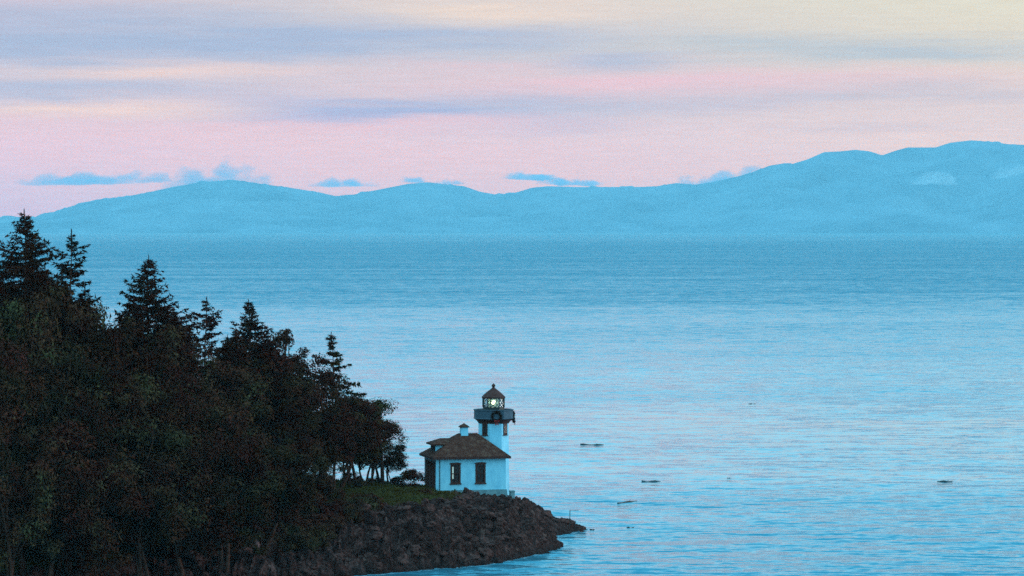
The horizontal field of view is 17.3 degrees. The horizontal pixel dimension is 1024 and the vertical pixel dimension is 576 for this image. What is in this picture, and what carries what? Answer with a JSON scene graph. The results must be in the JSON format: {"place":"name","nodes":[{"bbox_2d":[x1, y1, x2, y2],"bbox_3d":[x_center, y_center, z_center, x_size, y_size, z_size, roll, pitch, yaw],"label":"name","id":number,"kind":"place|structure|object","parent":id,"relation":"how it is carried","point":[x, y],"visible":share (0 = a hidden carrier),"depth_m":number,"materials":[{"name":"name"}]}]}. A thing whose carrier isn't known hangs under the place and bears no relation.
{"place":"outdoors","nodes":[
{"label":"outdoors","id":0,"kind":"place"},
{"bbox_2d":[0,480,587,575],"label":"headland","id":1,"kind":"structure","parent":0,"point":[353,544],"depth_m":313.82,"materials":[{"name":"stone"}]},
{"bbox_2d":[0,327,37,440],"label":"broadleaf tree","id":2,"kind":"object","parent":1,"relation":"on","point":[13,345],"visible":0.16,"depth_m":289.33,"materials":[{"name":"green plant"}]},
{"bbox_2d":[0,266,37,358],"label":"fir tree","id":3,"kind":"object","parent":1,"relation":"on","point":[6,277],"visible":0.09,"depth_m":305.57,"materials":[{"name":"green plant"}]},
{"bbox_2d":[0,338,53,508],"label":"broadleaf tree","id":4,"kind":"object","parent":1,"relation":"on","point":[25,441],"visible":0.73,"depth_m":283.19,"materials":[{"name":"green plant"}]},
{"bbox_2d":[0,278,57,399],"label":"fir tree","id":5,"kind":"object","parent":1,"relation":"on","point":[2,300],"visible":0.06,"depth_m":297.60,"materials":[{"name":"green plant"}]},
{"bbox_2d":[16,257,45,294],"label":"fir tree","id":6,"kind":"object","parent":1,"relation":"on","point":[20,280],"depth_m":315.92,"materials":[{"name":"green plant"}]},
{"bbox_2d":[15,537,49,561],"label":"shrub","id":7,"kind":"object","parent":1,"relation":"on","point":[36,554],"visible":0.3,"depth_m":288.14,"materials":[{"name":"green plant"}]},
{"bbox_2d":[0,405,66,575],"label":"broadleaf tree","id":8,"kind":"object","parent":1,"relation":"on","point":[42,501],"visible":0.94,"depth_m":278.40,"materials":[{"name":"green plant"}]},
{"bbox_2d":[0,289,67,512],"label":"broadleaf tree","id":9,"kind":"object","parent":1,"relation":"on","point":[42,331],"visible":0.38,"depth_m":293.09,"materials":[{"name":"green plant"}]},
{"bbox_2d":[0,208,74,354],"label":"fir tree","id":10,"kind":"object","parent":1,"relation":"on","point":[15,268],"visible":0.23,"depth_m":303.45,"materials":[{"name":"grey plant"}]},
{"bbox_2d":[26,265,55,315],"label":"fir tree","id":11,"kind":"object","parent":1,"relation":"on","point":[49,282],"depth_m":311.76,"materials":[{"name":"green plant"}]},
{"bbox_2d":[0,345,93,574],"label":"broadleaf tree","id":12,"kind":"object","parent":1,"relation":"on","point":[35,388],"visible":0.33,"depth_m":283.95,"materials":[{"name":"green plant"}]},
{"bbox_2d":[0,420,106,575],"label":"broadleaf tree","id":13,"kind":"object","parent":1,"relation":"on","point":[50,550],"visible":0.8,"depth_m":280.77,"materials":[{"name":"green plant"}]},
{"bbox_2d":[21,229,101,388],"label":"fir tree","id":14,"kind":"object","parent":1,"relation":"on","point":[70,273],"visible":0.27,"depth_m":300.98,"materials":[{"name":"green plant"}]},
{"bbox_2d":[16,280,111,435],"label":"broadleaf tree","id":15,"kind":"object","parent":1,"relation":"on","point":[72,320],"visible":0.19,"depth_m":295.61,"materials":[{"name":"green plant"}]},
{"bbox_2d":[9,335,128,575],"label":"broadleaf tree","id":16,"kind":"object","parent":1,"relation":"on","point":[94,374],"visible":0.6,"depth_m":287.32,"materials":[{"name":"green plant"}]},
{"bbox_2d":[25,273,140,484],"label":"fir tree","id":17,"kind":"object","parent":1,"relation":"on","point":[63,288],"visible":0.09,"depth_m":298.76,"materials":[{"name":"green plant"}]},
{"bbox_2d":[76,286,105,328],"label":"fir tree","id":18,"kind":"object","parent":1,"relation":"on","point":[81,298],"visible":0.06,"depth_m":312.00,"materials":[{"name":"green plant"}]},
{"bbox_2d":[45,448,150,575],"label":"broadleaf tree","id":19,"kind":"object","parent":1,"relation":"on","point":[125,472],"visible":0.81,"depth_m":282.69,"materials":[{"name":"green plant"}]},
{"bbox_2d":[43,312,157,407],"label":"broadleaf tree","id":20,"kind":"object","parent":1,"relation":"on","point":[143,363],"visible":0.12,"depth_m":298.14,"materials":[{"name":"green plant"}]},
{"bbox_2d":[45,360,166,557],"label":"broadleaf tree","id":21,"kind":"object","parent":1,"relation":"on","point":[122,400],"visible":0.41,"depth_m":289.47,"materials":[{"name":"green plant"}]},
{"bbox_2d":[63,321,188,532],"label":"fir tree","id":22,"kind":"object","parent":1,"relation":"on","point":[105,344],"visible":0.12,"depth_m":295.51,"materials":[{"name":"green plant"}]},
{"bbox_2d":[94,316,160,423],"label":"broadleaf tree","id":23,"kind":"object","parent":1,"relation":"on","point":[129,335],"visible":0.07,"depth_m":303.69,"materials":[{"name":"green plant"}]},
{"bbox_2d":[109,329,168,383],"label":"broadleaf tree","id":24,"kind":"object","parent":1,"relation":"on","point":[150,335],"visible":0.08,"depth_m":309.62,"materials":[{"name":"green plant"}]},
{"bbox_2d":[96,297,185,486],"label":"fir tree","id":25,"kind":"object","parent":1,"relation":"on","point":[136,315],"visible":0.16,"depth_m":305.81,"materials":[{"name":"green plant"}]},
{"bbox_2d":[107,368,193,474],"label":"broadleaf tree","id":26,"kind":"object","parent":1,"relation":"on","point":[160,389],"visible":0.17,"depth_m":295.32,"materials":[{"name":"green plant"}]},
{"bbox_2d":[94,410,214,575],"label":"broadleaf tree","id":27,"kind":"object","parent":1,"relation":"on","point":[173,511],"visible":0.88,"depth_m":287.48,"materials":[{"name":"green plant"}]},
{"bbox_2d":[145,542,182,560],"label":"shrub","id":28,"kind":"object","parent":1,"relation":"on","point":[157,555],"visible":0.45,"depth_m":295.57,"materials":[{"name":"green plant"}]},
{"bbox_2d":[114,254,224,394],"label":"fir tree","id":29,"kind":"object","parent":1,"relation":"on","point":[156,309],"visible":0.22,"depth_m":311.74,"materials":[{"name":"green plant"}]},
{"bbox_2d":[119,367,230,536],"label":"broadleaf tree","id":30,"kind":"object","parent":1,"relation":"on","point":[170,407],"visible":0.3,"depth_m":294.86,"materials":[{"name":"green plant"}]},
{"bbox_2d":[126,323,226,431],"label":"broadleaf tree","id":31,"kind":"object","parent":1,"relation":"on","point":[164,369],"visible":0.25,"depth_m":305.30,"materials":[{"name":"green plant"}]},
{"bbox_2d":[133,423,244,575],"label":"broadleaf tree","id":32,"kind":"object","parent":1,"relation":"on","point":[209,539],"visible":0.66,"depth_m":289.67,"materials":[{"name":"green plant"}]},
{"bbox_2d":[189,552,203,561],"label":"boulder","id":33,"kind":"object","parent":1,"relation":"on","point":[194,557],"visible":0.97,"depth_m":296.38,"materials":[{"name":"grey stone"}]},
{"bbox_2d":[159,322,261,413],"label":"fir tree","id":34,"kind":"object","parent":1,"relation":"on","point":[187,332],"visible":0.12,"depth_m":308.80,"materials":[{"name":"green plant"}]},
{"bbox_2d":[169,356,258,480],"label":"broadleaf tree","id":35,"kind":"object","parent":1,"relation":"on","point":[237,375],"visible":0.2,"depth_m":310.43,"materials":[{"name":"green plant"}]},
{"bbox_2d":[163,392,266,530],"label":"broadleaf tree","id":36,"kind":"object","parent":1,"relation":"on","point":[226,419],"visible":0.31,"depth_m":297.96,"materials":[{"name":"green plant"}]},
{"bbox_2d":[179,297,262,443],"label":"fir tree","id":37,"kind":"object","parent":1,"relation":"on","point":[208,337],"visible":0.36,"depth_m":315.88,"materials":[{"name":"green plant"}]},
{"bbox_2d":[174,425,287,574],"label":"broadleaf tree","id":38,"kind":"object","parent":1,"relation":"on","point":[264,486],"visible":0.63,"depth_m":295.21,"materials":[{"name":"green plant"}]},
{"bbox_2d":[218,538,244,557],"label":"shrub","id":39,"kind":"object","parent":1,"relation":"on","point":[232,549],"visible":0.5,"depth_m":299.37,"materials":[{"name":"green plant"}]},
{"bbox_2d":[189,362,274,448],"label":"broadleaf tree","id":40,"kind":"object","parent":1,"relation":"on","point":[255,381],"visible":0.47,"depth_m":312.24,"materials":[{"name":"green plant"}]},
{"bbox_2d":[196,398,283,523],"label":"broadleaf tree","id":41,"kind":"object","parent":1,"relation":"on","point":[264,438],"visible":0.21,"depth_m":305.58,"materials":[{"name":"green plant"}]},
{"bbox_2d":[203,326,279,469],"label":"fir tree","id":42,"kind":"object","parent":1,"relation":"on","point":[236,338],"visible":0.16,"depth_m":317.73,"materials":[{"name":"green plant"}]},
{"bbox_2d":[236,546,252,553],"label":"boulder","id":43,"kind":"object","parent":1,"relation":"on","point":[244,549],"visible":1,"depth_m":299.95,"materials":[{"name":"grey stone"}]},
{"bbox_2d":[231,533,259,553],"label":"shrub","id":44,"kind":"object","parent":1,"relation":"on","point":[250,538],"visible":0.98,"depth_m":300.19,"materials":[{"name":"green plant"}]},
{"bbox_2d":[236,527,261,543],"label":"shrub","id":45,"kind":"object","parent":1,"relation":"on","point":[244,530],"visible":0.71,"depth_m":301.99,"materials":[{"name":"green plant"}]},
{"bbox_2d":[245,527,264,543],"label":"shrub","id":46,"kind":"object","parent":1,"relation":"on","point":[254,531],"visible":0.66,"depth_m":302.41,"materials":[{"name":"green plant"}]},
{"bbox_2d":[210,299,307,475],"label":"fir tree","id":47,"kind":"object","parent":1,"relation":"on","point":[250,326],"visible":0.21,"depth_m":321.70,"materials":[{"name":"green plant"}]},
{"bbox_2d":[252,544,268,555],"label":"shrub","id":48,"kind":"object","parent":1,"relation":"on","point":[258,549],"visible":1,"depth_m":301.06,"materials":[{"name":"green plant"}]},
{"bbox_2d":[231,329,295,362],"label":"broadleaf tree","id":49,"kind":"object","parent":1,"relation":"on","point":[280,345],"visible":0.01,"depth_m":334.72,"materials":[{"name":"green plant"}]},
{"bbox_2d":[221,445,319,549],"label":"broadleaf tree","id":50,"kind":"object","parent":1,"relation":"on","point":[288,496],"visible":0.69,"depth_m":301.65,"materials":[{"name":"green plant"}]},
{"bbox_2d":[257,529,284,545],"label":"shrub","id":51,"kind":"object","parent":1,"relation":"on","point":[265,536],"visible":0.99,"depth_m":303.42,"materials":[{"name":"green plant"}]},
{"bbox_2d":[259,522,287,539],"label":"shrub","id":52,"kind":"object","parent":1,"relation":"on","point":[278,530],"visible":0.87,"depth_m":305.43,"materials":[{"name":"green plant"}]},
{"bbox_2d":[251,353,316,436],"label":"fir tree","id":53,"kind":"object","parent":1,"relation":"on","point":[284,392],"visible":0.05,"depth_m":325.50,"materials":[{"name":"green plant"}]},
{"bbox_2d":[247,391,324,470],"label":"broadleaf tree","id":54,"kind":"object","parent":1,"relation":"on","point":[291,409],"visible":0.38,"depth_m":317.86,"materials":[{"name":"green plant"}]},
{"bbox_2d":[244,341,332,470],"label":"broadleaf tree","id":55,"kind":"object","parent":1,"relation":"on","point":[291,389],"visible":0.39,"depth_m":321.34,"materials":[{"name":"green plant"}]},
{"bbox_2d":[268,328,309,469],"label":"broadleaf tree","id":56,"kind":"object","parent":1,"relation":"on","point":[287,341],"visible":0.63,"depth_m":326.08,"materials":[{"name":"green plant"}]},
{"bbox_2d":[282,540,299,553],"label":"shrub","id":57,"kind":"object","parent":1,"relation":"on","point":[290,545],"visible":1,"depth_m":304.47,"materials":[{"name":"green plant"}]},
{"bbox_2d":[262,335,321,478],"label":"fir tree","id":58,"kind":"object","parent":1,"relation":"on","point":[268,337],"visible":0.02,"depth_m":329.88,"materials":[{"name":"green plant"}]},
{"bbox_2d":[284,530,310,549],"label":"shrub","id":59,"kind":"object","parent":1,"relation":"on","point":[288,537],"visible":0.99,"depth_m":305.39,"materials":[{"name":"green plant"}]},
{"bbox_2d":[270,439,334,512],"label":"broadleaf tree","id":60,"kind":"object","parent":1,"relation":"on","point":[318,462],"visible":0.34,"depth_m":314.25,"materials":[{"name":"green plant"}]},
{"bbox_2d":[284,531,322,548],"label":"shrub","id":61,"kind":"object","parent":1,"relation":"on","point":[304,534],"visible":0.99,"depth_m":305.41,"materials":[{"name":"green plant"}]},
{"bbox_2d":[296,538,316,551],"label":"shrub","id":62,"kind":"object","parent":1,"relation":"on","point":[310,548],"visible":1,"depth_m":305.56,"materials":[{"name":"green plant"}]},
{"bbox_2d":[300,566,312,575],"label":"boulder","id":63,"kind":"object","parent":1,"relation":"on","point":[307,570],"visible":1,"depth_m":300.71,"materials":[{"name":"grey stone"}]},
{"bbox_2d":[297,493,328,514],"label":"shrub","id":64,"kind":"object","parent":1,"relation":"on","point":[317,498],"visible":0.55,"depth_m":313.19,"materials":[{"name":"green plant"}]},
{"bbox_2d":[281,352,350,455],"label":"broadleaf tree","id":65,"kind":"object","parent":1,"relation":"on","point":[336,415],"visible":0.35,"depth_m":329.86,"materials":[{"name":"green plant"}]},
{"bbox_2d":[304,523,328,546],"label":"shrub","id":66,"kind":"object","parent":1,"relation":"on","point":[322,528],"visible":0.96,"depth_m":307.46,"materials":[{"name":"green plant"}]},
{"bbox_2d":[289,412,348,473],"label":"broadleaf tree","id":67,"kind":"object","parent":1,"relation":"on","point":[336,431],"visible":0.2,"depth_m":327.40,"materials":[{"name":"green plant"}]},
{"bbox_2d":[303,517,334,540],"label":"shrub","id":68,"kind":"object","parent":1,"relation":"on","point":[314,522],"visible":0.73,"depth_m":309.95,"materials":[{"name":"green plant"}]},
{"bbox_2d":[310,475,334,501],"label":"shrub","id":69,"kind":"object","parent":1,"relation":"on","point":[326,490],"visible":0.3,"depth_m":323.81,"materials":[{"name":"green plant"}]},
{"bbox_2d":[314,535,330,547],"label":"shrub","id":70,"kind":"object","parent":1,"relation":"on","point":[326,544],"visible":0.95,"depth_m":307.54,"materials":[{"name":"green plant"}]},
{"bbox_2d":[308,510,346,534],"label":"shrub","id":71,"kind":"object","parent":1,"relation":"on","point":[326,515],"visible":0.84,"depth_m":311.34,"materials":[{"name":"green plant"}]},
{"bbox_2d":[292,363,365,478],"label":"broadleaf tree","id":72,"kind":"object","parent":1,"relation":"on","point":[353,418],"visible":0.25,"depth_m":335.85,"materials":[{"name":"green plant"}]},
{"bbox_2d":[314,422,357,477],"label":"broadleaf tree","id":73,"kind":"object","parent":1,"relation":"on","point":[350,444],"visible":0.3,"depth_m":335.24,"materials":[{"name":"green plant"}]},
{"bbox_2d":[311,332,366,486],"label":"fir tree","id":74,"kind":"object","parent":1,"relation":"on","point":[336,361],"visible":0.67,"depth_m":337.97,"materials":[{"name":"green plant"}]},
{"bbox_2d":[330,502,360,520],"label":"shrub","id":75,"kind":"object","parent":1,"relation":"on","point":[341,504],"visible":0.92,"depth_m":314.90,"materials":[{"name":"green plant"}]},
{"bbox_2d":[317,395,383,487],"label":"broadleaf tree","id":76,"kind":"object","parent":1,"relation":"on","point":[367,408],"visible":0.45,"depth_m":340.50,"materials":[{"name":"green plant"}]},
{"bbox_2d":[340,471,360,480],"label":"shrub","id":77,"kind":"object","parent":1,"relation":"on","point":[351,475],"visible":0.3,"depth_m":351.29,"materials":[{"name":"green plant"}]},
{"bbox_2d":[343,505,366,523],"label":"shrub","id":78,"kind":"object","parent":1,"relation":"on","point":[350,514],"visible":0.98,"depth_m":314.31,"materials":[{"name":"green plant"}]},
{"bbox_2d":[342,500,367,516],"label":"shrub","id":79,"kind":"object","parent":1,"relation":"on","point":[346,503],"visible":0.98,"depth_m":315.32,"materials":[{"name":"green plant"}]},
{"bbox_2d":[348,497,369,504],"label":"shrub","id":80,"kind":"object","parent":1,"relation":"on","point":[357,499],"visible":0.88,"depth_m":317.13,"materials":[{"name":"green plant"}]},
{"bbox_2d":[352,478,369,487],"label":"shrub","id":81,"kind":"object","parent":1,"relation":"on","point":[359,482],"visible":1,"depth_m":344.18,"materials":[{"name":"green plant"}]},
{"bbox_2d":[353,458,373,477],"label":"broadleaf tree","id":82,"kind":"object","parent":1,"relation":"on","point":[360,463],"visible":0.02,"depth_m":356.44,"materials":[{"name":"green plant"}]},
{"bbox_2d":[330,392,398,486],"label":"broadleaf tree","id":83,"kind":"object","parent":1,"relation":"on","point":[372,454],"visible":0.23,"depth_m":345.49,"materials":[{"name":"green plant"}]},
{"bbox_2d":[357,500,377,509],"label":"shrub","id":84,"kind":"object","parent":1,"relation":"on","point":[373,504],"visible":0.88,"depth_m":317.03,"materials":[{"name":"green plant"}]},
{"bbox_2d":[355,492,380,505],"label":"shrub","id":85,"kind":"object","parent":1,"relation":"on","point":[372,498],"visible":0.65,"depth_m":319.15,"materials":[{"name":"green plant"}]},
{"bbox_2d":[274,476,465,516],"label":"grass","id":86,"kind":"structure","parent":1,"relation":"on","point":[387,497],"depth_m":340.92,"materials":[{"name":"green plant"}]},
{"bbox_2d":[369,532,382,540],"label":"boulder","id":87,"kind":"object","parent":1,"relation":"on","point":[375,536],"visible":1,"depth_m":312.23,"materials":[{"name":"grey stone"}]},
{"bbox_2d":[353,400,405,483],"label":"broadleaf tree","id":88,"kind":"object","parent":1,"relation":"on","point":[375,462],"visible":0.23,"depth_m":349.43,"materials":[{"name":"green plant"}]},
{"bbox_2d":[374,400,387,484],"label":"broadleaf tree","id":89,"kind":"object","parent":1,"relation":"on","point":[381,470],"visible":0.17,"depth_m":351.10,"materials":[{"name":"plant"}]},
{"bbox_2d":[360,418,408,481],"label":"broadleaf tree","id":90,"kind":"object","parent":1,"relation":"on","point":[398,455],"visible":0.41,"depth_m":351.83,"materials":[{"name":"green plant"}]},
{"bbox_2d":[377,442,409,481],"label":"broadleaf tree","id":91,"kind":"object","parent":1,"relation":"on","point":[402,465],"visible":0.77,"depth_m":354.35,"materials":[{"name":"green plant"}]},
{"bbox_2d":[389,476,405,485],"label":"shrub","id":92,"kind":"object","parent":1,"relation":"on","point":[394,480],"visible":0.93,"depth_m":350.96,"materials":[{"name":"green plant"}]},
{"bbox_2d":[397,557,408,564],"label":"boulder","id":93,"kind":"object","parent":1,"relation":"on","point":[402,561],"visible":1,"depth_m":308.85,"materials":[{"name":"grey stone"}]},
{"bbox_2d":[396,468,427,487],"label":"shrub","id":94,"kind":"object","parent":1,"relation":"on","point":[407,475],"visible":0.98,"depth_m":348.93,"materials":[{"name":"green plant"}]},
{"bbox_2d":[424,503,435,511],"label":"boulder","id":95,"kind":"object","parent":1,"relation":"on","point":[430,507],"visible":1,"depth_m":320.57,"materials":[{"name":"grey stone"}]},
{"bbox_2d":[419,383,513,496],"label":"lighthouse","id":96,"kind":"object","parent":1,"relation":"on","point":[474,462],"visible":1,"depth_m":350.97,"materials":[{"name":"white paint"}]},
{"bbox_2d":[450,463,461,484],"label":"window","id":97,"kind":"structure","parent":96,"relation":"in","point":[455,468],"depth_m":349.89,"materials":[{"name":"brown glass"}]},
{"bbox_2d":[475,462,485,483],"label":"window","id":98,"kind":"structure","parent":96,"relation":"in","point":[480,467],"depth_m":350.49,"materials":[{"name":"black glass"}]},
{"bbox_2d":[491,410,501,424],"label":"wreath","id":99,"kind":"object","parent":96,"relation":"attached to","point":[495,420],"visible":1,"depth_m":352.74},
{"bbox_2d":[480,547,492,556],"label":"boulder","id":100,"kind":"object","parent":1,"relation":"on","point":[487,551],"visible":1,"depth_m":316.37,"materials":[{"name":"grey stone"}]},
{"bbox_2d":[482,511,493,518],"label":"boulder","id":101,"kind":"object","parent":1,"relation":"on","point":[488,515],"visible":1,"depth_m":325.48,"materials":[{"name":"grey stone"}]},
{"bbox_2d":[495,517,506,525],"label":"boulder","id":102,"kind":"object","parent":1,"relation":"on","point":[500,521],"visible":1,"depth_m":324.25,"materials":[{"name":"grey stone"}]},
{"bbox_2d":[541,510,552,518],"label":"boulder","id":103,"kind":"object","parent":1,"relation":"on","point":[548,513],"visible":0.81,"depth_m":349.95,"materials":[{"name":"grey stone"}]},
{"bbox_2d":[0,233,1023,575],"bbox_3d":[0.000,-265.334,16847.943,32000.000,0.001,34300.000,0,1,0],"label":"sea","id":104,"kind":"structure","parent":0,"point":[876,379],"depth_m":763.21,"materials":[{"name":"liquid"}]},
{"bbox_2d":[0,140,1023,232],"bbox_3d":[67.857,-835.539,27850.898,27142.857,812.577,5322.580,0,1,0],"label":"hills","id":105,"kind":"structure","parent":0,"point":[971,186],"depth_m":26914.83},
{"bbox_2d":[0,0,1023,216],"label":"sky","id":106,"kind":"structure","parent":0,"point":[100,99],"materials":[{"name":"pink"}]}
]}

